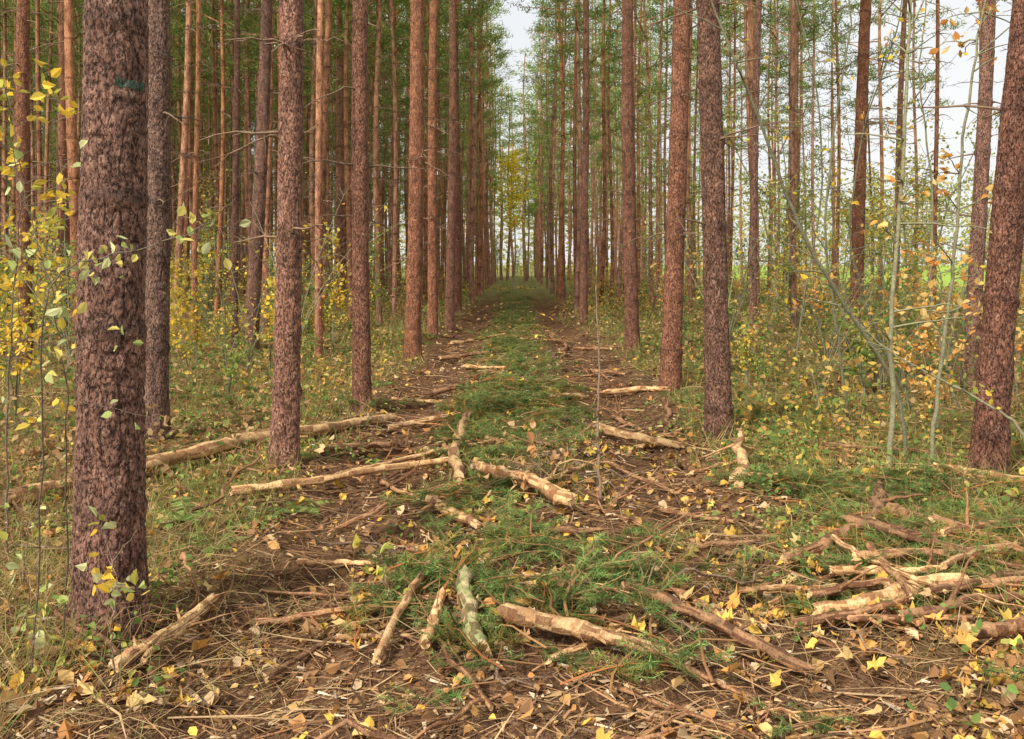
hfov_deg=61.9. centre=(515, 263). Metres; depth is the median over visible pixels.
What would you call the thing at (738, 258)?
shrub
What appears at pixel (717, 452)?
fallen branch
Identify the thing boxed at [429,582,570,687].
fallen branch
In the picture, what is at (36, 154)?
pine tree
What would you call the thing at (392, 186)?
pine tree
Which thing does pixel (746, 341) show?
shrub
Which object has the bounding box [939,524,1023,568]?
fallen branch
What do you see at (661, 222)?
shrub
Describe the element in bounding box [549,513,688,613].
fallen branch
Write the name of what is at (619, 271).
pine tree
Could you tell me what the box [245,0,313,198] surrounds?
pine tree
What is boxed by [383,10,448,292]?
pine tree
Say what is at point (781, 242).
shrub
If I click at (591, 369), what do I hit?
fallen branch
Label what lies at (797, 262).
shrub
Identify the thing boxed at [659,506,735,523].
fallen branch
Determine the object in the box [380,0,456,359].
pine tree
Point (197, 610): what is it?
fallen log
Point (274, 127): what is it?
pine tree
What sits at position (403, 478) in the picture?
fallen branch
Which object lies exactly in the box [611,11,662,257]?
pine tree
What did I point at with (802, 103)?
pine tree
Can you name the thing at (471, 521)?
fallen log
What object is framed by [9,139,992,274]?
distant woodland
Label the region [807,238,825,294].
shrub
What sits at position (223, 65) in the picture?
pine tree
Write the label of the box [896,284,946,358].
shrub
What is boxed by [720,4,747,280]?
pine tree
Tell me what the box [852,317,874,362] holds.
shrub
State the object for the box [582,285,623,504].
sapling
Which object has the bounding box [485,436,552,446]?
fallen branch
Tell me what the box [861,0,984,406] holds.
sapling
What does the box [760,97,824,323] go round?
shrub
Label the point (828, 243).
shrub
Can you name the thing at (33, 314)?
shrub
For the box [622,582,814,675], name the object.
fallen branch
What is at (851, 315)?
sapling
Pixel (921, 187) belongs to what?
shrub
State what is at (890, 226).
shrub
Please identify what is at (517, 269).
shrub
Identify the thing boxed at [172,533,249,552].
fern
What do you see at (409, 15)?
pine tree
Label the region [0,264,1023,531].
undergrowth
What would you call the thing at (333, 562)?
fallen branch
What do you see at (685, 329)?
shrub
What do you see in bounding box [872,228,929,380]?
shrub
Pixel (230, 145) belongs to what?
pine tree
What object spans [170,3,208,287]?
pine tree
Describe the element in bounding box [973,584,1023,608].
fallen branch
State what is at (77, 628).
fallen branch
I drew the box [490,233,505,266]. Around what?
shrub
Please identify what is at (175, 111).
pine tree
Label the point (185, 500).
fern
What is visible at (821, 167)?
sapling
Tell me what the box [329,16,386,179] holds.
pine tree
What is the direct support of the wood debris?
on the ground at (542, 297)
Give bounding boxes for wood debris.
[0,329,1023,738]
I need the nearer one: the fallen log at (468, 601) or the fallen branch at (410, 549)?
the fallen log at (468, 601)
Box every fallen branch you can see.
[0,518,35,571]
[2,385,46,399]
[11,544,71,549]
[42,608,120,656]
[52,698,132,738]
[116,605,236,662]
[135,634,195,710]
[155,669,219,697]
[168,440,261,544]
[177,551,234,626]
[230,457,450,495]
[251,718,407,738]
[253,614,276,646]
[255,594,431,636]
[259,581,378,611]
[264,634,332,682]
[273,531,405,576]
[296,558,372,567]
[302,371,339,378]
[309,515,439,567]
[310,491,361,524]
[312,435,504,485]
[314,441,396,453]
[327,500,394,534]
[334,633,418,642]
[336,401,410,425]
[346,693,500,738]
[355,429,424,463]
[358,424,388,430]
[370,450,469,493]
[372,380,397,386]
[376,477,453,499]
[380,445,409,450]
[387,411,454,430]
[392,395,442,402]
[401,567,493,710]
[406,546,474,574]
[408,521,437,544]
[410,423,473,460]
[423,437,452,478]
[424,371,478,396]
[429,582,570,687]
[436,377,483,387]
[436,538,529,562]
[438,351,490,360]
[439,344,474,352]
[440,330,478,336]
[450,333,504,343]
[463,363,504,371]
[464,363,554,377]
[475,562,554,578]
[479,522,611,542]
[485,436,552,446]
[489,506,551,521]
[511,445,585,496]
[511,550,575,569]
[523,572,632,594]
[526,343,580,354]
[531,335,572,341]
[534,452,612,476]
[536,371,621,387]
[537,439,628,460]
[543,420,615,436]
[545,611,655,664]
[546,566,618,580]
[547,393,589,399]
[547,416,588,423]
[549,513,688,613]
[550,334,567,358]
[562,634,758,738]
[562,716,629,738]
[574,347,611,350]
[574,347,634,363]
[577,468,648,487]
[580,502,686,549]
[582,364,610,380]
[582,484,608,510]
[584,367,623,374]
[584,385,615,388]
[589,417,649,427]
[591,706,709,738]
[594,386,672,396]
[594,404,644,415]
[595,604,666,625]
[602,457,678,492]
[602,485,657,506]
[604,392,621,423]
[611,414,643,431]
[612,477,660,505]
[614,535,765,595]
[616,485,650,494]
[618,600,711,643]
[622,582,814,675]
[628,415,697,451]
[635,703,733,738]
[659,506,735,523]
[661,385,672,433]
[664,659,770,706]
[670,587,744,629]
[684,471,711,500]
[688,532,758,549]
[690,443,782,472]
[703,442,756,459]
[725,481,775,501]
[733,576,837,593]
[743,659,782,738]
[748,535,776,555]
[756,699,901,738]
[759,564,793,584]
[767,704,794,734]
[768,548,864,607]
[780,523,861,562]
[781,495,852,528]
[790,594,915,626]
[799,431,968,458]
[807,534,979,598]
[810,573,968,628]
[817,608,1012,647]
[825,612,912,667]
[828,562,947,575]
[831,534,948,593]
[840,512,946,539]
[847,614,975,633]
[852,545,1009,560]
[865,480,921,519]
[865,541,920,604]
[875,524,1023,569]
[879,576,1023,590]
[885,502,937,528]
[897,555,1023,620]
[918,570,1023,609]
[922,469,1005,486]
[929,513,1023,553]
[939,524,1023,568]
[940,490,1018,536]
[947,453,1023,461]
[967,615,1023,638]
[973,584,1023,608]
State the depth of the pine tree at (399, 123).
48.30 m
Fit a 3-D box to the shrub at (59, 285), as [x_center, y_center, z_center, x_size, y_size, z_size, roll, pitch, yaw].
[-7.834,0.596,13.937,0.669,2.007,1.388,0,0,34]
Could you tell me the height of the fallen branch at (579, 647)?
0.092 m
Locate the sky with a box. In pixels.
[9,0,1011,264]
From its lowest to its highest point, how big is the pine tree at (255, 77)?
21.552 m
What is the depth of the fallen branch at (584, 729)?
2.81 m
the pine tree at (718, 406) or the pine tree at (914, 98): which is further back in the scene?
the pine tree at (914, 98)
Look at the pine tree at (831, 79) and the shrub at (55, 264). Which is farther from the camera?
the pine tree at (831, 79)
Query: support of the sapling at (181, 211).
on the ground at (542, 297)
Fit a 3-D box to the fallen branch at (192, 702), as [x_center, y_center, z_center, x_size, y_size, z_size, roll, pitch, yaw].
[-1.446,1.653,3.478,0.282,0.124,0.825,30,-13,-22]
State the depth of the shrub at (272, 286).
12.42 m
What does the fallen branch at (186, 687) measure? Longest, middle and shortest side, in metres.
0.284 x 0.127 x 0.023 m
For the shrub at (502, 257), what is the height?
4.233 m
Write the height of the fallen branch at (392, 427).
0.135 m
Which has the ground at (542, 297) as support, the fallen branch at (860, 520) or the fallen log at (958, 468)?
the fallen log at (958, 468)
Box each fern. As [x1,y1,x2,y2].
[8,519,62,533]
[150,496,216,525]
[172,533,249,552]
[226,509,285,531]
[251,452,315,462]
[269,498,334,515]
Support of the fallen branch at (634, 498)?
on the ground at (542, 297)
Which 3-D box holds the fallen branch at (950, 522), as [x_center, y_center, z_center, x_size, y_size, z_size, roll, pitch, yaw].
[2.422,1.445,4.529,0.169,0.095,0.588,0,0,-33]
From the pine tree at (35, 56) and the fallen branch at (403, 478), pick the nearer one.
the fallen branch at (403, 478)
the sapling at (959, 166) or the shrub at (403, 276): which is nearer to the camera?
the sapling at (959, 166)
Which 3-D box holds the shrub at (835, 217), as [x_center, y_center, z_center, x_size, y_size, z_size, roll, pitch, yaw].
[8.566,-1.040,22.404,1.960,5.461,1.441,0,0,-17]
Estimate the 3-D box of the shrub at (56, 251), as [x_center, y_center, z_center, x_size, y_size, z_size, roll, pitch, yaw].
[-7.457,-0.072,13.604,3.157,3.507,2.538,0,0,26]
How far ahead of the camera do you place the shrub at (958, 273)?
15.55 m
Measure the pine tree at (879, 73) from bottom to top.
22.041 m
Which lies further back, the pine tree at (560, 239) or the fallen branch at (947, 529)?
the pine tree at (560, 239)
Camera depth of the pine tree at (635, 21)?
28.18 m
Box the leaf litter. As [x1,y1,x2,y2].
[0,301,1023,738]
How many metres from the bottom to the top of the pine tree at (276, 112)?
20.373 m
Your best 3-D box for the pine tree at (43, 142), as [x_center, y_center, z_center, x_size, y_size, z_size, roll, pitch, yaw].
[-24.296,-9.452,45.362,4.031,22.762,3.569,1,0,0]
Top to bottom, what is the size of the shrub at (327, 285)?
3.631 m
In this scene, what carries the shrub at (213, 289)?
on the ground at (542, 297)
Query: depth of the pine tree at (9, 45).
37.64 m
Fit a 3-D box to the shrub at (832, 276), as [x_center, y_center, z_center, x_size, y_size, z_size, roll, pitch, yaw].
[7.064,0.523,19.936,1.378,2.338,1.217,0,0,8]
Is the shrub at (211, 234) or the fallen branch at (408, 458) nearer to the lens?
the fallen branch at (408, 458)
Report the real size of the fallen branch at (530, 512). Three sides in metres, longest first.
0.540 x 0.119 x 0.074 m
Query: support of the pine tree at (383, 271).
on the ground at (542, 297)
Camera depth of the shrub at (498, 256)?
71.91 m
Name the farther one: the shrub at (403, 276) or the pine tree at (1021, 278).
the shrub at (403, 276)
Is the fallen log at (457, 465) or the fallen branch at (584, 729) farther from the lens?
the fallen log at (457, 465)
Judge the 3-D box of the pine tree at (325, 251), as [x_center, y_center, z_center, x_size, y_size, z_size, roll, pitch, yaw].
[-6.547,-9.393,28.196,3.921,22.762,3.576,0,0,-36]
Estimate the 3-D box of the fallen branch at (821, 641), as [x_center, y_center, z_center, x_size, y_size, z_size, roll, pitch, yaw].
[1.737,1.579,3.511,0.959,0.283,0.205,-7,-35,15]
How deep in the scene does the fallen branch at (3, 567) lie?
4.79 m
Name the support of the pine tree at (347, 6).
on the ground at (542, 297)
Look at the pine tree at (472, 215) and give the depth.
33.41 m
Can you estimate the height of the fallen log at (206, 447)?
0.274 m
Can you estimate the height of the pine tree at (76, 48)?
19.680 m
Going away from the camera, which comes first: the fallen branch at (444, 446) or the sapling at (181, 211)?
the sapling at (181, 211)
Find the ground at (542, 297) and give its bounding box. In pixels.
[0,265,1023,738]
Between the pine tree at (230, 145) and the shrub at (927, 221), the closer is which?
the shrub at (927, 221)
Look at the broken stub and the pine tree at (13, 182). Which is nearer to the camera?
the broken stub
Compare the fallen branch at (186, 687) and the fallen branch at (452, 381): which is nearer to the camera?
the fallen branch at (186, 687)
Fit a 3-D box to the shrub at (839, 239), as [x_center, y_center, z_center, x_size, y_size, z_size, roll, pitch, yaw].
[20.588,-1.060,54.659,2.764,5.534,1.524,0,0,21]
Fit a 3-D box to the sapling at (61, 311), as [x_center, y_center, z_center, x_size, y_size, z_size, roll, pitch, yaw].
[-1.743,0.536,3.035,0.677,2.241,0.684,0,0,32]
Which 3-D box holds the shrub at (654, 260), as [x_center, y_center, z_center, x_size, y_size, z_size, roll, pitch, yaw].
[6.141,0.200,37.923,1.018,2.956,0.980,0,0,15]
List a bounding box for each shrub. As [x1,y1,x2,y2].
[0,154,179,368]
[0,157,76,369]
[0,190,74,430]
[0,201,14,249]
[0,206,43,326]
[0,217,16,333]
[0,228,13,352]
[0,240,67,323]
[0,269,15,340]
[1,239,74,358]
[14,292,45,341]
[22,240,76,375]
[31,207,76,357]
[32,213,70,346]
[32,236,69,340]
[36,215,70,297]
[48,237,59,275]
[170,196,306,372]
[170,241,190,297]
[170,257,197,347]
[170,257,200,386]
[170,261,195,372]
[171,236,190,288]
[172,154,230,311]
[172,225,244,323]
[172,246,224,310]
[175,250,216,367]
[177,322,201,365]
[184,165,242,311]
[189,172,379,369]
[189,234,206,285]
[198,225,247,294]
[199,229,246,295]
[210,301,237,347]
[218,334,254,393]
[238,256,247,296]
[239,142,442,335]
[246,257,275,332]
[252,223,310,375]
[261,228,275,290]
[300,319,320,378]
[301,267,323,318]
[301,299,314,345]
[302,243,343,279]
[302,268,339,336]
[303,253,329,297]
[314,297,336,322]
[322,218,351,353]
[347,251,380,319]
[369,226,393,326]
[370,287,389,312]
[371,236,398,280]
[384,238,405,292]
[397,255,406,293]
[489,222,504,282]
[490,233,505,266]
[493,231,504,282]
[496,242,504,280]
[505,255,512,276]
[508,228,528,286]
[520,249,527,282]
[526,235,536,271]
[528,248,536,279]
[533,249,539,275]
[579,194,700,314]
[587,256,612,303]
[600,253,609,290]
[605,255,623,293]
[615,93,736,266]
[620,201,655,292]
[636,150,823,339]
[636,198,664,281]
[640,258,661,287]
[642,235,662,283]
[644,182,667,270]
[649,250,695,301]
[650,240,700,310]
[682,294,700,347]
[684,182,702,290]
[685,224,760,299]
[685,259,702,291]
[692,232,764,281]
[692,249,702,292]
[700,282,740,351]
[722,101,808,311]
[727,258,739,298]
[733,245,748,301]
[733,307,764,384]
[735,278,776,354]
[737,238,809,339]
[740,256,749,290]
[751,341,784,393]
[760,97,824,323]
[763,224,955,406]
[766,246,791,325]
[768,172,809,314]
[768,181,964,363]
[768,235,824,321]
[773,151,829,302]
[777,160,828,289]
[784,220,812,314]
[787,183,985,394]
[791,237,849,332]
[798,126,877,263]
[805,123,878,318]
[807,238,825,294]
[814,268,848,326]
[817,213,849,268]
[818,283,877,397]
[823,202,849,274]
[833,283,867,322]
[835,118,894,304]
[848,124,920,323]
[849,198,1023,378]
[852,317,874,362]
[853,288,930,364]
[853,298,894,387]
[859,224,987,409]
[864,154,932,314]
[864,177,889,265]
[864,252,922,312]
[866,165,923,269]
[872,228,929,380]
[874,70,961,315]
[883,236,964,357]
[884,288,983,439]
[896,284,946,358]
[897,217,941,316]
[897,239,1023,386]
[898,110,999,300]
[900,179,939,296]
[900,255,941,333]
[917,272,947,364]
[918,179,948,267]
[930,241,987,323]
[957,246,1023,394]
[961,147,995,246]
[984,247,1023,354]
[1019,244,1023,294]
[1019,271,1023,330]
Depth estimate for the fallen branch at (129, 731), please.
2.94 m
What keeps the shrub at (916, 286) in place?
on the ground at (542, 297)
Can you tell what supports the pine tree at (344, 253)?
on the ground at (542, 297)
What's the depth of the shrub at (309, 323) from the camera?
16.50 m
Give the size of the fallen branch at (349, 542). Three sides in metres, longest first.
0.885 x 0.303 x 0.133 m
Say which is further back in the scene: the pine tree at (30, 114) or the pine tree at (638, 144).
the pine tree at (638, 144)
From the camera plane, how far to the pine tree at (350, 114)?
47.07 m
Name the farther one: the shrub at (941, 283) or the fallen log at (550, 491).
the shrub at (941, 283)
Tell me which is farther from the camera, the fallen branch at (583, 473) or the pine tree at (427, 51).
the pine tree at (427, 51)
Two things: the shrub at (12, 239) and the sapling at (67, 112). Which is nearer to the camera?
the sapling at (67, 112)
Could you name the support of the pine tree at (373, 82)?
on the ground at (542, 297)
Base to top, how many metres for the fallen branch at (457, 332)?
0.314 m
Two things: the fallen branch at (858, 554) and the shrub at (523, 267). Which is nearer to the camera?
the fallen branch at (858, 554)
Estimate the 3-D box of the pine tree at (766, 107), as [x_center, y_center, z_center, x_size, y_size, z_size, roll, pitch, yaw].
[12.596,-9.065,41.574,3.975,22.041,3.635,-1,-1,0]
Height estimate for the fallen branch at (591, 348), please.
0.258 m
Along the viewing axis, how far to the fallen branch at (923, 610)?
3.70 m
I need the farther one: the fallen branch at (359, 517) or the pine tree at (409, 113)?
the pine tree at (409, 113)
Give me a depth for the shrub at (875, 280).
21.52 m
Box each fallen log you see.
[1,459,163,504]
[108,593,218,671]
[146,413,396,466]
[372,549,434,664]
[418,587,445,648]
[420,494,483,529]
[429,411,471,484]
[455,565,492,658]
[474,461,576,507]
[495,603,678,657]
[590,421,684,448]
[929,463,1023,482]
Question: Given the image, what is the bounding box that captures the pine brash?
[169,292,1023,738]
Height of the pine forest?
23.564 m
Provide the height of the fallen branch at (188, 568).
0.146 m
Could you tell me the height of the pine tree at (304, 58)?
22.720 m
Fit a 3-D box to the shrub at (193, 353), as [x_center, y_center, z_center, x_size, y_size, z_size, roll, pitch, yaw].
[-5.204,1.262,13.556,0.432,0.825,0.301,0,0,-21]
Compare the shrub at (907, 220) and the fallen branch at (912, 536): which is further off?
the shrub at (907, 220)
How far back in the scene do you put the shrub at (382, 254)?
31.87 m
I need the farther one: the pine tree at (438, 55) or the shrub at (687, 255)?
the pine tree at (438, 55)
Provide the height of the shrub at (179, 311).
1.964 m
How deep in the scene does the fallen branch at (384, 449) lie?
7.72 m
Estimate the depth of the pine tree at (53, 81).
47.42 m
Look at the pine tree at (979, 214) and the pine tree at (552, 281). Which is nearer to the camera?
the pine tree at (979, 214)
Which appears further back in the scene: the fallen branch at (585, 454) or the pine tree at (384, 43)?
the pine tree at (384, 43)
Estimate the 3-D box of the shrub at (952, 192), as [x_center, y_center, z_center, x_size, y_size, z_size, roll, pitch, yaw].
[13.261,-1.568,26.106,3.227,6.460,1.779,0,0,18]
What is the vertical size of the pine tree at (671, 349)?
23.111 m
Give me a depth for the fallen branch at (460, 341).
17.60 m
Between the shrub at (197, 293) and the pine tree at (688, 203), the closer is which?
the shrub at (197, 293)
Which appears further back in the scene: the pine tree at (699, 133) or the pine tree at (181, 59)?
the pine tree at (181, 59)
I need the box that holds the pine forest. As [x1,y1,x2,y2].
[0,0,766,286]
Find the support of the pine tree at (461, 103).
on the ground at (542, 297)
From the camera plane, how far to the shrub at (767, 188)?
26.29 m
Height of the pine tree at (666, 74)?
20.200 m
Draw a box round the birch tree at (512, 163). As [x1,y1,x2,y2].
[485,144,544,290]
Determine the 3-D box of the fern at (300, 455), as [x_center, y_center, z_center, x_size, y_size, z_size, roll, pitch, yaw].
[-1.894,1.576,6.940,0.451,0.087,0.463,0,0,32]
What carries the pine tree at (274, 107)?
on the ground at (542, 297)
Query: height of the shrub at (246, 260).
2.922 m
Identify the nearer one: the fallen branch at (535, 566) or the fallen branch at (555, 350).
the fallen branch at (535, 566)
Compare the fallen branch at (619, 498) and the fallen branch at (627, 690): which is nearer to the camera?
the fallen branch at (627, 690)
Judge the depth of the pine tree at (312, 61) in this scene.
35.67 m
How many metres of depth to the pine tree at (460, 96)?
46.80 m
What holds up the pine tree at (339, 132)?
on the ground at (542, 297)
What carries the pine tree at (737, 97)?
on the ground at (542, 297)
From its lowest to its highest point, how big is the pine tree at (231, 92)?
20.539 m
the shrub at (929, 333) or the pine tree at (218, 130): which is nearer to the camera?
the shrub at (929, 333)
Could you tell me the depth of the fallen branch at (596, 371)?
12.38 m
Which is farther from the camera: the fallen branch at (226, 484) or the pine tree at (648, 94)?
the pine tree at (648, 94)
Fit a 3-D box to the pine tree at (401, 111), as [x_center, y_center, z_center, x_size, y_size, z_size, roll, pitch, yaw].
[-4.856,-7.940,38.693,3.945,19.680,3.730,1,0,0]
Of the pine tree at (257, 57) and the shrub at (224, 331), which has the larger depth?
the pine tree at (257, 57)
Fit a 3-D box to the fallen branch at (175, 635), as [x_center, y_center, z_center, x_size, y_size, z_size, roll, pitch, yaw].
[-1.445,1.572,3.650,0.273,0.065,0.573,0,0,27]
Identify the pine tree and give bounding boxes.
[0,0,13,76]
[0,0,33,240]
[0,0,35,311]
[0,0,43,364]
[0,0,47,298]
[0,0,57,216]
[0,0,57,232]
[0,0,74,296]
[0,1,33,263]
[0,2,15,233]
[0,6,15,245]
[0,7,68,211]
[0,18,13,163]
[1,0,35,257]
[1,0,75,215]
[1,0,82,276]
[1,20,56,270]
[7,0,82,235]
[7,11,58,293]
[8,1,76,275]
[9,0,59,327]
[10,0,82,273]
[10,28,55,146]
[12,0,83,341]
[30,0,80,334]
[31,0,83,211]
[34,0,82,202]
[36,0,81,197]
[42,0,83,187]
[44,17,82,132]
[45,0,83,317]
[45,24,82,156]
[54,4,82,153]
[59,0,170,90]
[66,0,152,642]
[74,0,205,439]
[74,41,82,110]
[170,0,194,85]
[170,0,195,181]
[170,0,216,313]
[170,0,219,331]
[170,0,220,275]
[170,0,260,320]
[170,3,195,261]
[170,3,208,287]
[170,14,183,249]
[170,19,201,215]
[170,20,194,191]
[171,0,211,225]
[171,0,214,307]
[171,0,222,339]
[171,3,201,251]
[173,0,242,230]
[173,4,229,284]
[173,14,219,289]
[180,7,228,169]
[181,0,253,348]
[181,2,220,290]
[192,0,254,294]
[192,0,257,312]
[193,0,274,302]
[193,1,227,236]
[193,1,233,296]
[194,1,233,241]
[195,0,317,282]
[198,0,328,470]
[200,0,254,240]
[200,4,229,240]
[206,3,243,288]
[207,0,278,331]
[207,1,254,249]
[210,0,276,249]
[217,0,274,297]
[217,0,275,351]
[218,2,243,219]
[218,8,254,289]
[219,1,277,155]
[219,3,254,291]
[228,0,276,250]
[232,0,275,249]
[240,1,351,300]
[240,2,335,223]
[242,14,309,224]
[243,2,310,235]
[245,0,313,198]
[270,24,277,235]
[272,4,334,244]
[273,0,343,243]
[273,0,351,302]
[274,0,351,357]
[275,1,330,294]
[276,14,311,118]
[302,0,349,331]
[302,1,314,298]
[303,0,332,197]
[303,0,340,320]
[303,0,387,305]
[303,0,432,414]
[303,1,343,286]
[303,6,335,292]
[303,9,349,232]
[303,23,342,221]
[303,29,334,209]
[309,21,351,288]
[312,0,380,319]
[312,0,405,207]
[313,8,373,295]
[327,2,374,308]
[329,3,350,221]
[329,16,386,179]
[330,14,383,151]
[331,0,402,286]
[331,7,371,299]
[335,0,408,218]
[340,0,408,304]
[343,8,400,241]
[350,0,410,283]
[351,8,389,237]
[368,0,405,323]
[368,0,408,316]
[368,0,410,294]
[368,0,410,299]
[368,0,410,303]
[368,1,447,251]
[369,1,409,209]
[369,2,408,287]
[371,12,409,242]
[373,4,426,291]
[373,5,407,251]
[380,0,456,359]
[380,10,426,232]
[381,0,473,306]
[382,4,426,268]
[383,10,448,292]
[384,0,443,308]
[386,5,426,255]
[387,0,461,270]
[390,0,466,338]
[398,1,461,225]
[402,0,502,320]
[406,0,467,252]
[406,4,467,227]
[408,2,484,299]
[424,0,495,330]
[425,0,491,249]
[425,1,480,216]
[425,4,468,245]
[426,1,464,287]
[427,0,482,304]
[437,1,482,223]
[438,1,479,312]
[439,0,493,231]
[440,1,518,295]
[440,25,492,241]
[442,0,512,297]
[442,2,492,288]
[445,0,502,303]
[458,1,508,293]
[459,0,516,290]
[461,0,519,289]
[464,4,517,243]
[510,0,621,313]
[517,0,591,296]
[521,0,581,288]
[528,0,580,251]
[530,0,582,293]
[535,0,606,300]
[536,0,582,303]
[543,0,619,294]
[544,0,649,303]
[550,0,610,290]
[551,3,600,215]
[556,0,600,321]
[565,0,619,281]
[568,0,665,300]
[580,0,621,265]
[581,2,641,291]
[587,0,663,349]
[590,0,651,307]
[593,2,664,295]
[597,0,672,308]
[599,0,671,299]
[608,13,661,236]
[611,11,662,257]
[614,0,702,391]
[621,0,651,245]
[636,0,672,257]
[637,0,695,303]
[640,0,800,439]
[642,0,742,312]
[652,7,699,168]
[657,15,737,301]
[666,14,743,293]
[686,44,732,320]
[690,1,763,273]
[694,0,743,166]
[701,0,782,351]
[720,0,790,240]
[720,1,754,304]
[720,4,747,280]
[722,0,812,276]
[722,4,788,285]
[724,0,796,334]
[730,0,788,288]
[731,0,809,292]
[739,0,825,301]
[760,0,787,288]
[760,5,829,176]
[765,0,826,184]
[768,0,822,325]
[769,0,841,313]
[770,0,851,291]
[770,0,853,221]
[771,0,846,307]
[787,0,888,301]
[799,0,885,294]
[799,2,874,293]
[816,0,902,349]
[825,0,917,303]
[834,0,920,293]
[869,0,968,298]
[870,0,965,307]
[897,0,1023,473]
[905,0,1023,391]
[910,0,954,316]
[944,1,1010,219]
[972,0,1011,182]
[1004,68,1023,319]
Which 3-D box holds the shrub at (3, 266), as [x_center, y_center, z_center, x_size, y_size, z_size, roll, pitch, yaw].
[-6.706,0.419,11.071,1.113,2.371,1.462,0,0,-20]
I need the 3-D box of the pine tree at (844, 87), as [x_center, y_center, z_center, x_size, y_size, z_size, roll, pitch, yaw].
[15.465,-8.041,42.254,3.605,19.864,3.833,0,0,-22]
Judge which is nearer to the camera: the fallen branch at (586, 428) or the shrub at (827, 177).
the fallen branch at (586, 428)
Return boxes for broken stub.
[703,431,777,487]
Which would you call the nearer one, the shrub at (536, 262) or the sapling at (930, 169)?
the sapling at (930, 169)
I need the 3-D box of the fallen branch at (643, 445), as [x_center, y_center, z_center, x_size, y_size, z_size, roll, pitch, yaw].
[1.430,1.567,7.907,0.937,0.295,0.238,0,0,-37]
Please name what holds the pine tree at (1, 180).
on the ground at (542, 297)
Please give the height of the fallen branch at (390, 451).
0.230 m
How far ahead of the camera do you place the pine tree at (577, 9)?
27.78 m
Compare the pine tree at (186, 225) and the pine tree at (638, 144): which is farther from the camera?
the pine tree at (638, 144)
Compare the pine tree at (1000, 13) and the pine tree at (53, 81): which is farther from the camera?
the pine tree at (53, 81)
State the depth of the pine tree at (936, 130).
19.26 m
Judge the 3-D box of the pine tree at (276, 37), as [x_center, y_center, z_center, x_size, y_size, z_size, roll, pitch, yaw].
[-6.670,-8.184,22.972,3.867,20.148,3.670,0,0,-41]
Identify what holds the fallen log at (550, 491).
on the ground at (542, 297)
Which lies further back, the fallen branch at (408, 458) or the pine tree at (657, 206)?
the pine tree at (657, 206)
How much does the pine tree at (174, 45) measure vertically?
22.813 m
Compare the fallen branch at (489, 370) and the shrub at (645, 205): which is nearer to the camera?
the fallen branch at (489, 370)
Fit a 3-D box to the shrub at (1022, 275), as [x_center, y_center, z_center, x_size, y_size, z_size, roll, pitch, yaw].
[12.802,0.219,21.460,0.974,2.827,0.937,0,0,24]
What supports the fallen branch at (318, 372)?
on the ground at (542, 297)
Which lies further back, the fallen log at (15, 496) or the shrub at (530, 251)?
the shrub at (530, 251)
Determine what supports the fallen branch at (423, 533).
on the ground at (542, 297)
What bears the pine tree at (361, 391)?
on the ground at (542, 297)
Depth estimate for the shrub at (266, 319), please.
12.70 m
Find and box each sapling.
[0,58,77,569]
[0,129,150,644]
[0,493,86,673]
[31,198,250,672]
[88,506,149,695]
[352,534,394,610]
[470,418,584,499]
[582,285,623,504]
[668,0,907,457]
[764,0,878,424]
[765,0,848,370]
[814,0,933,393]
[839,319,1023,441]
[842,0,991,467]
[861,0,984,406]
[897,0,1009,461]
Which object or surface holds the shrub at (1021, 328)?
on the ground at (542, 297)
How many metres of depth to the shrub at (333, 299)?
15.01 m
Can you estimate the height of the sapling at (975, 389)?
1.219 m
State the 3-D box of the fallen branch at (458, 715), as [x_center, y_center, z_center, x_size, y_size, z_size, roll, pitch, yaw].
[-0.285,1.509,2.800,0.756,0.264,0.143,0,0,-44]
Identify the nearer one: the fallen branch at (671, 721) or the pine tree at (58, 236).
the fallen branch at (671, 721)
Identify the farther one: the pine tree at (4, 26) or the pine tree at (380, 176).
the pine tree at (380, 176)
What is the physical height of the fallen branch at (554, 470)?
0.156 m
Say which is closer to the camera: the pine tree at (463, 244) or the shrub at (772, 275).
the shrub at (772, 275)
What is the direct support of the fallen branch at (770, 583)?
on the ground at (542, 297)
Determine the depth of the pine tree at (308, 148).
52.73 m
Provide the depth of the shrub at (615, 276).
38.56 m
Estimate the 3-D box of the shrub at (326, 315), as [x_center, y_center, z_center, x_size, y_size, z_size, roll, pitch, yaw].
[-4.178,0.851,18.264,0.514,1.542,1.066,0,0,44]
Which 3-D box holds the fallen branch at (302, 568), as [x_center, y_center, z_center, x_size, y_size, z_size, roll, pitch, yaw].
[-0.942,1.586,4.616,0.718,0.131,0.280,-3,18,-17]
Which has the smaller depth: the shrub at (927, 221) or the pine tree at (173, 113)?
the shrub at (927, 221)
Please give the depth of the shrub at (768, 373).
10.54 m
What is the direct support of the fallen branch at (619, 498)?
on the fallen branch at (634, 476)
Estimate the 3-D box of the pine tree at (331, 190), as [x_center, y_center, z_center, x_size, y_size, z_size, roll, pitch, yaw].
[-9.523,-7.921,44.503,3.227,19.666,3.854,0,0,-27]
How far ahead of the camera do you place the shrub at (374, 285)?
16.22 m
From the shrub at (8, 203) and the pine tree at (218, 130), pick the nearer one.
the shrub at (8, 203)
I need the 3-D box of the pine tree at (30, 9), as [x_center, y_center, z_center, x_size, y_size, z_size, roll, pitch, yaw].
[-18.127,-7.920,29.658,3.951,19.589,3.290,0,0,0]
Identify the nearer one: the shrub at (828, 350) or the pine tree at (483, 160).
the shrub at (828, 350)
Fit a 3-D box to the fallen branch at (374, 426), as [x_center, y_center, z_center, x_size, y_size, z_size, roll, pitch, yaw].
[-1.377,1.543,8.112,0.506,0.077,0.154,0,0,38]
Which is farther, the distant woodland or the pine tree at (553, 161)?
the distant woodland
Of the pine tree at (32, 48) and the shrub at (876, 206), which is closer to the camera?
the shrub at (876, 206)

